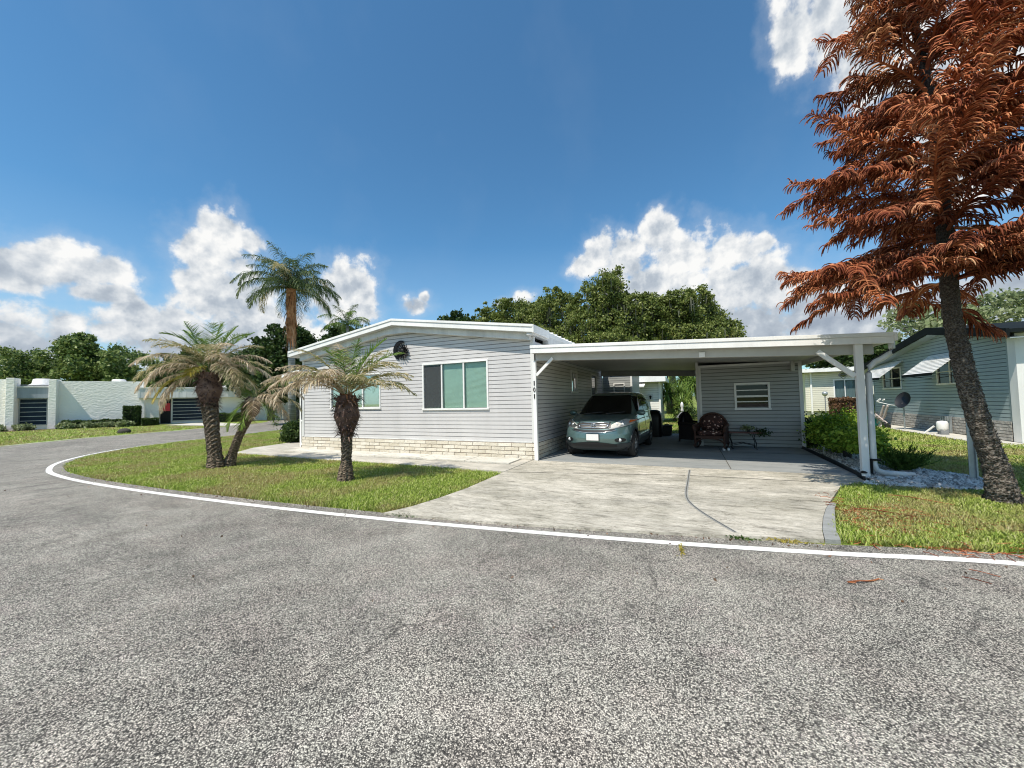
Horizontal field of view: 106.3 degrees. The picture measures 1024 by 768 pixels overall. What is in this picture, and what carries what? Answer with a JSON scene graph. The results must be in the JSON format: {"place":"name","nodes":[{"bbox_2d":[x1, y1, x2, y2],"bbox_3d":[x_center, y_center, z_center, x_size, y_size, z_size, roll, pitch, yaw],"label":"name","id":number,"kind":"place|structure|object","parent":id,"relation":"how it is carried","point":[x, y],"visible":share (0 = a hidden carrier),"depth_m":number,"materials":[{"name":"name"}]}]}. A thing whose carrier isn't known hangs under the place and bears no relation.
{"place":"outdoors","nodes":[
{"label":"outdoors","id":0,"kind":"place"},
{"bbox_2d":[0,425,202,444],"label":"grass","id":1,"kind":"structure","parent":0,"point":[75,434],"depth_m":25.22,"materials":[{"name":"plant"}]},
{"bbox_2d":[174,423,239,425],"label":"club driveway","id":2,"kind":"structure","parent":0,"point":[201,424],"depth_m":34.63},
{"bbox_2d":[238,441,532,472],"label":"walkway","id":3,"kind":"structure","parent":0,"point":[274,450],"depth_m":10.19,"materials":[{"name":"concrete"}]},
{"bbox_2d":[281,370,302,446],"bbox_3d":[-6.417,0.991,16.875,1.250,2.779,6.900,-2,-3,25],"label":"screened porch","id":4,"kind":"object","parent":3,"relation":"on","point":[301,436],"visible":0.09,"depth_m":13.92,"materials":[{"name":"white paint"}]},
{"bbox_2d":[283,448,520,463],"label":"raised walk","id":5,"kind":"structure","parent":3,"relation":"on","point":[497,460],"depth_m":10.55,"materials":[{"name":"concrete"}]},
{"bbox_2d":[288,450,495,463],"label":"walk joints","id":6,"kind":"object","parent":5,"relation":"on","point":[402,458],"visible":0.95,"depth_m":10.39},
{"bbox_2d":[0,419,1023,767],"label":"road","id":7,"kind":"structure","parent":0,"point":[264,639],"depth_m":2.45,"materials":[{"name":"asphalt"}]},
{"bbox_2d":[46,435,1023,565],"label":"road edge line","id":8,"kind":"object","parent":7,"relation":"on","point":[804,551],"visible":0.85,"depth_m":4.26,"materials":[{"name":"white paint"}]},
{"bbox_2d":[678,540,685,557],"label":"weed","id":9,"kind":"object","parent":7,"relation":"on","point":[681,549],"visible":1,"depth_m":3.84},
{"bbox_2d":[726,534,762,540],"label":"weed","id":10,"kind":"object","parent":7,"relation":"on","point":[747,538],"visible":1,"depth_m":4.10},
{"bbox_2d":[762,537,823,544],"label":"weed","id":11,"kind":"object","parent":7,"relation":"on","point":[786,540],"visible":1,"depth_m":4.00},
{"bbox_2d":[847,578,882,582],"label":"fallen twig","id":12,"kind":"object","parent":7,"relation":"on","point":[854,581],"visible":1,"depth_m":3.12,"materials":[{"name":"orange wood"}]},
{"bbox_2d":[0,396,1023,554],"bbox_3d":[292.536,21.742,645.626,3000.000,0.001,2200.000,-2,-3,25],"label":"ground","id":13,"kind":"structure","parent":0,"point":[666,418],"depth_m":25.11,"materials":[{"name":"plant"}]},
{"bbox_2d":[54,421,77,428],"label":"fern","id":14,"kind":"object","parent":13,"relation":"on","point":[65,425],"visible":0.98,"depth_m":31.80,"materials":[{"name":"green plant"}]},
{"bbox_2d":[44,332,115,380],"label":"dark tree","id":15,"kind":"object","parent":13,"relation":"on","point":[57,348],"visible":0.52,"depth_m":54.80,"materials":[{"name":"plant"}]},
{"bbox_2d":[75,421,96,428],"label":"fern","id":16,"kind":"object","parent":13,"relation":"on","point":[86,425],"visible":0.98,"depth_m":32.42,"materials":[{"name":"green plant"}]},
{"bbox_2d":[61,418,120,427],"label":"hedge","id":17,"kind":"object","parent":13,"relation":"on","point":[92,421],"visible":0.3,"depth_m":33.27,"materials":[{"name":"green plant"}]},
{"bbox_2d":[95,419,115,427],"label":"fern","id":18,"kind":"object","parent":13,"relation":"on","point":[101,424],"visible":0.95,"depth_m":33.03,"materials":[{"name":"green plant"}]},
{"bbox_2d":[0,338,238,386],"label":"woodland","id":19,"kind":"object","parent":13,"relation":"on","point":[19,364],"visible":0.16,"depth_m":54.93,"materials":[{"name":"plant"}]},
{"bbox_2d":[117,428,130,432],"bbox_3d":[-24.949,3.006,24.714,0.848,0.300,0.640,-2,-3,25],"label":"rock","id":20,"kind":"object","parent":13,"relation":"on","point":[124,430],"visible":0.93,"depth_m":24.51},
{"bbox_2d":[114,419,135,426],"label":"fern","id":21,"kind":"object","parent":13,"relation":"on","point":[123,423],"visible":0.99,"depth_m":33.19,"materials":[{"name":"green plant"}]},
{"bbox_2d":[122,405,141,425],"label":"topiary","id":22,"kind":"object","parent":13,"relation":"on","point":[131,413],"visible":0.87,"depth_m":34.11,"materials":[{"name":"green plant"}]},
{"bbox_2d":[0,378,287,430],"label":"club building","id":23,"kind":"structure","parent":13,"relation":"on","point":[45,403],"depth_m":34.01,"materials":[{"name":"white paint"}]},
{"bbox_2d":[18,398,47,424],"bbox_3d":[-40.286,2.349,32.326,1.577,2.250,0.070,0,-3,-35],"label":"window","id":24,"kind":"structure","parent":23,"relation":"in","point":[35,411],"depth_m":32.35,"materials":[{"name":"glass"}]},
{"bbox_2d":[160,399,170,423],"bbox_3d":[-33.629,2.653,37.284,0.749,2.350,0.090,0,-3,-35],"label":"door","id":25,"kind":"structure","parent":23,"relation":"in","point":[165,417],"depth_m":37.30,"materials":[{"name":"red paint"}]},
{"bbox_2d":[172,398,201,420],"bbox_3d":[-32.182,2.512,38.309,2.595,2.250,0.070,0,-3,-35],"label":"window","id":26,"kind":"structure","parent":23,"relation":"in","point":[183,409],"depth_m":38.15,"materials":[{"name":"metal"}]},
{"bbox_2d":[141,417,159,425],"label":"hedge","id":27,"kind":"object","parent":13,"relation":"on","point":[146,421],"visible":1,"depth_m":34.56,"materials":[{"name":"green plant"}]},
{"bbox_2d":[145,347,226,386],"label":"dark tree","id":28,"kind":"object","parent":13,"relation":"on","point":[165,374],"visible":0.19,"depth_m":54.61,"materials":[{"name":"green plant"}]},
{"bbox_2d":[219,412,241,421],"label":"hedge","id":29,"kind":"object","parent":13,"relation":"on","point":[223,416],"visible":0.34,"depth_m":38.50,"materials":[{"name":"green plant"}]},
{"bbox_2d":[218,345,274,420],"bbox_3d":[-25.522,-0.192,39.739,10.500,8.013,5.691,-1,-2,0],"label":"dark tree","id":30,"kind":"object","parent":13,"relation":"on","point":[242,370],"visible":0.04,"depth_m":38.84,"materials":[{"name":"green plant"}]},
{"bbox_2d":[241,323,321,420],"bbox_3d":[-17.846,-0.782,30.557,7.600,8.101,4.974,-2,-2,12],"label":"dark tree","id":31,"kind":"object","parent":13,"relation":"on","point":[274,350],"visible":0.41,"depth_m":29.60,"materials":[{"name":"green plant"}]},
{"bbox_2d":[62,430,500,512],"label":"grass","id":32,"kind":"structure","parent":13,"relation":"on","point":[381,487],"depth_m":8.20,"materials":[{"name":"plant"}]},
{"bbox_2d":[128,321,303,467],"bbox_3d":[-7.416,0.207,9.919,3.868,3.877,2.359,-1,-2,-4],"label":"date palm","id":33,"kind":"object","parent":32,"relation":"on","point":[209,387],"visible":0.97,"depth_m":9.55,"materials":[{"name":"green plant"}]},
{"bbox_2d":[260,337,416,481],"bbox_3d":[-3.393,0.478,7.757,2.842,2.950,2.169,-2,-3,25],"label":"date palm","id":34,"kind":"object","parent":32,"relation":"on","point":[347,415],"visible":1,"depth_m":7.56,"materials":[{"name":"green plant"}]},
{"bbox_2d":[229,241,341,421],"bbox_3d":[-10.954,-2.087,19.088,4.492,9.367,4.374,-2,-2,10],"label":"queen palm","id":35,"kind":"object","parent":13,"relation":"on","point":[293,285],"visible":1,"depth_m":18.95,"materials":[{"name":"green plant"}]},
{"bbox_2d":[276,417,299,442],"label":"shrub","id":36,"kind":"object","parent":13,"relation":"on","point":[291,431],"visible":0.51,"depth_m":15.50,"materials":[{"name":"green plant"}]},
{"bbox_2d":[318,321,366,339],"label":"dark tree","id":37,"kind":"object","parent":13,"relation":"on","point":[333,331],"visible":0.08,"depth_m":33.78,"materials":[{"name":"green plant"}]},
{"bbox_2d":[317,304,369,334],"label":"queen palm","id":38,"kind":"object","parent":13,"relation":"on","point":[349,323],"visible":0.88,"depth_m":29.94,"materials":[{"name":"green plant"}]},
{"bbox_2d":[288,319,602,459],"bbox_3d":[-0.594,0.284,17.832,9.120,4.044,14.345,-2,-3,25],"label":"manufactured home","id":39,"kind":"object","parent":13,"relation":"on","point":[470,384],"visible":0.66,"depth_m":11.04,"materials":[{"name":"grey plastic"}]},
{"bbox_2d":[330,372,380,409],"bbox_3d":[-5.038,0.247,12.396,2.204,1.130,0.170,-2,-3,25],"label":"window","id":40,"kind":"structure","parent":39,"relation":"in","point":[372,399],"depth_m":12.12,"materials":[{"name":"glass"}]},
{"bbox_2d":[393,340,408,359],"bbox_3d":[-3.346,-1.005,11.529,0.631,0.616,0.105,-2,-3,25],"label":"wall ornament","id":41,"kind":"object","parent":39,"relation":"attached to","point":[396,348],"depth_m":11.53,"materials":[{"name":"black metal"}]},
{"bbox_2d":[422,359,488,409],"bbox_3d":[-1.605,0.048,10.826,2.204,1.360,0.170,-2,-3,25],"label":"window","id":42,"kind":"structure","parent":39,"relation":"in","point":[455,385],"depth_m":10.83,"materials":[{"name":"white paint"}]},
{"bbox_2d":[571,370,578,392],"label":"window","id":43,"kind":"structure","parent":39,"relation":"in","point":[574,377],"depth_m":13.22,"materials":[{"name":"glass"}]},
{"bbox_2d":[591,373,596,395],"bbox_3d":[3.379,0.738,15.963,0.170,2.300,1.024,-2,-3,25],"label":"side door","id":44,"kind":"structure","parent":39,"relation":"in","point":[593,376],"depth_m":16.05,"materials":[{"name":"white paint"}]},
{"bbox_2d":[437,308,477,321],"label":"dark tree","id":45,"kind":"object","parent":13,"relation":"on","point":[455,315],"visible":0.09,"depth_m":45.55,"materials":[{"name":"green plant"}]},
{"bbox_2d":[471,297,537,323],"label":"live oak","id":46,"kind":"object","parent":13,"relation":"on","point":[488,314],"visible":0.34,"depth_m":43.00,"materials":[{"name":"green plant"}]},
{"bbox_2d":[509,285,585,339],"bbox_3d":[3.687,-3.290,38.834,7.001,12.777,8.007,0,-3,-21],"label":"live oak","id":47,"kind":"object","parent":13,"relation":"on","point":[546,312],"visible":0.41,"depth_m":37.65,"materials":[{"name":"green plant"}]},
{"bbox_2d":[552,264,659,343],"bbox_3d":[8.259,-3.799,34.743,8.234,13.255,9.242,1,-3,-41],"label":"live oak","id":48,"kind":"object","parent":13,"relation":"on","point":[605,316],"visible":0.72,"depth_m":33.09,"materials":[{"name":"green plant"}]},
{"bbox_2d":[602,376,668,419],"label":"white outbuilding","id":49,"kind":"structure","parent":13,"relation":"on","point":[653,385],"depth_m":22.21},
{"bbox_2d":[603,376,639,392],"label":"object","id":50,"kind":"object","parent":49,"relation":"in","point":[620,384],"visible":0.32,"depth_m":17.41,"materials":[{"name":"plastic"}]},
{"bbox_2d":[626,283,732,413],"bbox_3d":[13.827,-3.000,34.709,10.702,11.394,6.592,-2,-3,25],"label":"live oak","id":51,"kind":"object","parent":13,"relation":"on","point":[680,317],"visible":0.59,"depth_m":32.96,"materials":[{"name":"green plant"}]},
{"bbox_2d":[662,376,696,417],"bbox_3d":[10.810,0.757,25.093,3.282,3.293,2.787,-2,-3,25],"label":"yucca","id":52,"kind":"object","parent":13,"relation":"on","point":[669,394],"visible":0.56,"depth_m":24.92,"materials":[{"name":"green plant"}]},
{"bbox_2d":[676,402,683,417],"bbox_3d":[7.868,1.469,17.733,0.520,1.280,0.450,-2,-3,25],"label":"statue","id":53,"kind":"object","parent":13,"relation":"on","point":[682,406],"visible":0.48,"depth_m":17.71,"materials":[{"name":"white stone"}]},
{"bbox_2d":[668,392,694,421],"bbox_3d":[10.288,1.484,23.256,1.982,2.332,1.838,-2,-3,25],"label":"yucca","id":54,"kind":"object","parent":13,"relation":"on","point":[680,399],"visible":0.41,"depth_m":23.17,"materials":[{"name":"green plant"}]},
{"bbox_2d":[670,376,694,416],"bbox_3d":[13.045,0.311,28.835,2.968,4.344,2.985,-2,-3,25],"label":"yucca","id":55,"kind":"object","parent":13,"relation":"on","point":[682,379],"visible":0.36,"depth_m":28.53,"materials":[{"name":"green plant"}]},
{"bbox_2d":[673,403,696,421],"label":"shrub","id":56,"kind":"object","parent":13,"relation":"on","point":[688,409],"visible":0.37,"depth_m":21.46,"materials":[{"name":"green plant"}]},
{"bbox_2d":[679,376,696,401],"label":"yucca","id":57,"kind":"object","parent":13,"relation":"on","point":[692,381],"visible":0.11,"depth_m":25.86,"materials":[{"name":"green plant"}]},
{"bbox_2d":[688,294,747,337],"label":"live oak","id":58,"kind":"object","parent":13,"relation":"on","point":[715,311],"visible":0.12,"depth_m":34.48,"materials":[{"name":"green plant"}]},
{"bbox_2d":[663,417,965,447],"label":"grass","id":59,"kind":"structure","parent":13,"relation":"on","point":[893,433],"depth_m":13.04,"materials":[{"name":"plant"}]},
{"bbox_2d":[798,410,833,447],"bbox_3d":[8.528,1.264,10.721,1.414,1.088,1.263,-1,-2,-3],"label":"shrub","id":60,"kind":"object","parent":13,"relation":"on","point":[810,444],"visible":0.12,"depth_m":10.63,"materials":[{"name":"green plant"}]},
{"bbox_2d":[822,391,827,412],"bbox_3d":[20.519,1.297,25.140,0.320,1.660,0.320,-2,-3,25],"label":"lamp post","id":61,"kind":"object","parent":13,"relation":"on","point":[824,393],"visible":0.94,"depth_m":25.11,"materials":[{"name":"white metal"}]},
{"bbox_2d":[802,446,865,479],"bbox_3d":[7.087,1.698,8.617,0.062,0.100,4.301,-2,-3,25],"label":"lawn edging","id":62,"kind":"object","parent":13,"relation":"on","point":[847,468],"visible":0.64,"depth_m":8.14,"materials":[{"name":"black plastic"}]},
{"bbox_2d":[802,366,873,414],"bbox_3d":[28.042,0.330,28.200,13.400,3.500,9.620,-2,-3,25],"label":"manufactured home","id":63,"kind":"object","parent":13,"relation":"on","point":[817,382],"visible":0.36,"depth_m":26.53,"materials":[{"name":"beige"}]},
{"bbox_2d":[833,379,855,397],"bbox_3d":[22.629,0.352,26.110,1.264,1.370,0.170,-2,-3,25],"label":"window","id":64,"kind":"structure","parent":63,"relation":"in","point":[842,387],"depth_m":26.13,"materials":[{"name":"glass"}]},
{"bbox_2d":[827,396,866,415],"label":"hedge","id":65,"kind":"object","parent":13,"relation":"on","point":[839,403],"visible":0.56,"depth_m":24.68,"materials":[{"name":"red plant"}]},
{"bbox_2d":[805,337,904,368],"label":"dark tree","id":66,"kind":"object","parent":13,"relation":"on","point":[848,360],"visible":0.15,"depth_m":34.32,"materials":[{"name":"green plant"}]},
{"bbox_2d":[867,474,974,490],"bbox_3d":[7.679,1.715,8.053,2.250,0.032,4.730,-2,-3,25],"label":"gravel bed","id":67,"kind":"object","parent":13,"relation":"on","point":[920,488],"visible":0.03,"depth_m":6.07,"materials":[{"name":"gravel"}]},
{"bbox_2d":[796,403,867,455],"bbox_3d":[8.206,1.126,9.631,1.648,1.305,1.784,-2,-3,25],"label":"shrub","id":68,"kind":"object","parent":67,"relation":"on","point":[828,422],"visible":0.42,"depth_m":9.61,"materials":[{"name":"green plant"}]},
{"bbox_2d":[808,448,983,489],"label":"gravel","id":69,"kind":"structure","parent":67,"relation":"on","point":[923,477],"depth_m":6.58,"materials":[{"name":"gravel"}]},
{"bbox_2d":[817,424,856,457],"bbox_3d":[7.786,1.330,8.916,1.043,0.787,1.027,-2,-3,25],"label":"shrub","id":70,"kind":"object","parent":69,"relation":"on","point":[837,436],"visible":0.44,"depth_m":8.87,"materials":[{"name":"green plant"}]},
{"bbox_2d":[832,426,897,455],"bbox_3d":[7.166,1.275,7.861,0.986,0.838,0.856,-2,-3,25],"label":"shrub","id":71,"kind":"object","parent":69,"relation":"on","point":[852,446],"visible":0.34,"depth_m":7.74,"materials":[{"name":"green plant"}]},
{"bbox_2d":[843,425,896,449],"bbox_3d":[7.735,1.270,8.348,0.789,0.864,0.946,-2,-3,25],"label":"shrub","id":72,"kind":"object","parent":69,"relation":"on","point":[876,429],"visible":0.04,"depth_m":8.31,"materials":[{"name":"green plant"}]},
{"bbox_2d":[869,440,941,470],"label":"juniper","id":73,"kind":"object","parent":69,"relation":"on","point":[899,460],"visible":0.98,"depth_m":7.17,"materials":[{"name":"plant"}]},
{"bbox_2d":[965,422,978,478],"bbox_3d":[7.744,0.823,6.486,0.110,1.680,0.034,-2,-3,25],"label":"metal post","id":74,"kind":"object","parent":67,"relation":"in","point":[973,463],"visible":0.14,"depth_m":6.47,"materials":[{"name":"metal"}]},
{"bbox_2d":[830,440,1023,554],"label":"grass","id":75,"kind":"structure","parent":13,"relation":"on","point":[969,506],"depth_m":4.74,"materials":[{"name":"plant"}]},
{"bbox_2d":[4,478,1023,628],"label":"fallen needles","id":76,"kind":"object","parent":75,"relation":"on","point":[959,549],"depth_m":4.18,"materials":[{"name":"plant"}]},
{"bbox_2d":[850,507,915,516],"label":"fallen twig","id":77,"kind":"object","parent":75,"relation":"on","point":[881,510],"visible":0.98,"depth_m":4.83,"materials":[{"name":"orange wood"}]},
{"bbox_2d":[775,0,1023,506],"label":"norfolk pine","id":78,"kind":"object","parent":75,"relation":"on","point":[948,114],"visible":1,"depth_m":5.20,"materials":[{"name":"red plant"}]},
{"bbox_2d":[891,495,954,504],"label":"fallen twig","id":79,"kind":"object","parent":75,"relation":"on","point":[922,499],"visible":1,"depth_m":5.33,"materials":[{"name":"orange wood"}]},
{"bbox_2d":[864,321,1023,442],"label":"manufactured home","id":80,"kind":"object","parent":13,"relation":"on","point":[917,367],"visible":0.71,"depth_m":13.66,"materials":[{"name":"blue"}]},
{"bbox_2d":[882,367,901,389],"bbox_3d":[17.290,-0.247,17.423,0.170,0.970,1.744,-2,-3,25],"label":"window","id":81,"kind":"structure","parent":80,"relation":"in","point":[894,373],"depth_m":17.38,"materials":[{"name":"glass"}]},
{"bbox_2d":[935,359,955,384],"bbox_3d":[15.516,-0.452,13.566,0.170,0.940,1.544,-2,-3,25],"label":"window","id":82,"kind":"structure","parent":80,"relation":"in","point":[948,379],"depth_m":13.82,"materials":[{"name":"glass"}]},
{"bbox_2d":[876,287,1023,337],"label":"feathery tree","id":83,"kind":"object","parent":13,"relation":"on","point":[986,310],"visible":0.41,"depth_m":27.45,"materials":[{"name":"green plant"}]},
{"label":"mulch bed","id":84,"kind":"structure","parent":13,"relation":"on","visible":0},
{"bbox_2d":[0,424,8,431],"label":"fern","id":85,"kind":"object","parent":84,"relation":"on","point":[2,428],"visible":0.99,"depth_m":30.09,"materials":[{"name":"green plant"}]},
{"bbox_2d":[11,422,36,430],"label":"fern","id":86,"kind":"object","parent":84,"relation":"on","point":[22,427],"visible":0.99,"depth_m":30.70,"materials":[{"name":"green plant"}]},
{"bbox_2d":[0,0,1023,395],"label":"sky","id":87,"kind":"structure","parent":0,"point":[438,157],"materials":[{"name":"blue"}]},
{"bbox_2d":[384,460,863,542],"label":"driveway","id":88,"kind":"structure","parent":0,"point":[613,498],"depth_m":5.62,"materials":[{"name":"concrete"}]},
{"bbox_2d":[530,447,830,482],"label":"slab joints","id":89,"kind":"object","parent":88,"relation":"on","point":[694,475],"visible":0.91,"depth_m":7.72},
{"bbox_2d":[685,470,735,531],"bbox_3d":[2.906,1.703,6.117,0.340,0.001,3.840,-2,-3,18],"label":"driveway joint","id":90,"kind":"object","parent":88,"relation":"on","point":[697,508],"visible":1,"depth_m":5.33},
{"bbox_2d":[822,502,840,544],"bbox_3d":[3.851,1.655,4.643,0.148,0.064,1.781,-3,-3,39],"label":"driveway edge","id":91,"kind":"object","parent":88,"relation":"on","point":[830,535],"visible":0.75,"depth_m":4.32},
{"bbox_2d":[538,434,856,475],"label":"carport floor","id":92,"kind":"structure","parent":0,"point":[666,452],"depth_m":9.40,"materials":[{"name":"concrete"}]},
{"bbox_2d":[566,392,652,456],"bbox_3d":[3.009,1.098,11.582,2.137,1.690,4.592,-2,-3,25],"label":"parked car","id":93,"kind":"object","parent":92,"relation":"on","point":[620,423],"visible":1,"depth_m":10.03,"materials":[{"name":"teal paint"}]},
{"bbox_2d":[650,410,662,436],"bbox_3d":[5.474,1.512,14.758,0.578,1.044,0.580,-2,-3,25],"label":"covered grill","id":94,"kind":"object","parent":92,"relation":"on","point":[657,419],"visible":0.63,"depth_m":14.48,"materials":[{"name":"fabric"}]},
{"bbox_2d":[663,424,672,435],"bbox_3d":[6.061,1.785,15.030,0.440,0.433,0.400,-2,-3,25],"label":"storage bin","id":95,"kind":"object","parent":92,"relation":"on","point":[667,429],"visible":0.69,"depth_m":14.87,"materials":[{"name":"black plastic"}]},
{"bbox_2d":[677,411,697,441],"bbox_3d":[5.787,1.339,12.160,0.930,0.940,0.755,0,-3,-35],"label":"armchair","id":96,"kind":"object","parent":92,"relation":"on","point":[686,422],"visible":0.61,"depth_m":12.10,"materials":[{"name":"wicker"}]},
{"bbox_2d":[692,412,729,448],"bbox_3d":[5.729,1.333,11.040,0.930,1.018,1.064,-3,-3,37],"label":"armchair","id":97,"kind":"object","parent":92,"relation":"on","point":[714,425],"visible":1,"depth_m":11.08,"materials":[{"name":"brown wicker"}]},
{"bbox_2d":[530,332,915,478],"bbox_3d":[5.479,0.471,11.835,7.141,2.894,8.465,-2,-3,25],"label":"carport","id":98,"kind":"object","parent":92,"relation":"on","point":[667,358],"visible":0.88,"depth_m":8.03,"materials":[{"name":"white paint"}]},
{"bbox_2d":[838,359,846,378],"bbox_3d":[7.102,-0.348,8.245,0.169,0.505,0.170,-3,-3,36],"label":"hanging planter","id":99,"kind":"object","parent":98,"relation":"hanging from","point":[842,374],"visible":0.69,"depth_m":8.22,"materials":[{"name":"green metal"}]},
{"bbox_2d":[728,431,761,449],"bbox_3d":[6.555,1.585,10.813,0.800,0.477,0.380,-2,-3,25],"label":"side table","id":100,"kind":"object","parent":92,"relation":"on","point":[752,432],"visible":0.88,"depth_m":10.81,"materials":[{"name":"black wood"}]},
{"bbox_2d":[740,424,754,431],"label":"potted plant","id":101,"kind":"object","parent":100,"relation":"on","point":[746,427],"visible":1,"depth_m":10.75,"materials":[{"name":"green plant"}]},
{"bbox_2d":[749,427,773,436],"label":"trailing plant","id":102,"kind":"object","parent":100,"relation":"on","point":[764,433],"visible":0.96,"depth_m":10.54,"materials":[{"name":"green plant"}]},
{"bbox_2d":[698,361,805,447],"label":"storage shed","id":103,"kind":"structure","parent":92,"relation":"on","point":[768,395],"depth_m":11.07,"materials":[{"name":"plastic"}]},
{"bbox_2d":[734,382,771,409],"bbox_3d":[6.975,0.355,11.171,0.914,0.790,0.170,-2,-3,25],"label":"window","id":104,"kind":"structure","parent":103,"relation":"in","point":[748,395],"depth_m":11.13,"materials":[{"name":"glass"}]},
{"bbox_2d":[877,424,1023,445],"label":"neighbour walk","id":105,"kind":"structure","parent":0,"point":[932,432],"depth_m":13.53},
{"bbox_2d":[875,405,890,427],"bbox_3d":[15.886,1.381,16.454,0.254,0.957,1.599,-2,-3,25],"label":"lawn lounger","id":106,"kind":"object","parent":105,"relation":"on","point":[880,420],"visible":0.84,"depth_m":16.44,"materials":[{"name":"beige plastic"}]},
{"bbox_2d":[876,392,910,428],"bbox_3d":[15.457,1.089,15.517,0.266,1.506,1.238,-1,-2,-1],"label":"satellite dish","id":107,"kind":"object","parent":105,"relation":"on","point":[902,399],"visible":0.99,"depth_m":15.21,"materials":[{"name":"metal"}]},
{"bbox_2d":[924,421,949,434],"bbox_3d":[14.783,1.509,13.361,0.289,0.481,0.663,-1,-2,1],"label":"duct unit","id":108,"kind":"object","parent":105,"relation":"on","point":[942,427],"visible":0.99,"depth_m":13.10,"materials":[{"name":"white paint"}]},
{"bbox_2d":[940,416,952,432],"bbox_3d":[15.517,1.431,13.727,0.045,0.570,0.600,-2,-3,25],"label":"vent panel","id":109,"kind":"object","parent":105,"relation":"on","point":[948,419],"visible":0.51,"depth_m":13.56,"materials":[{"name":"metal"}]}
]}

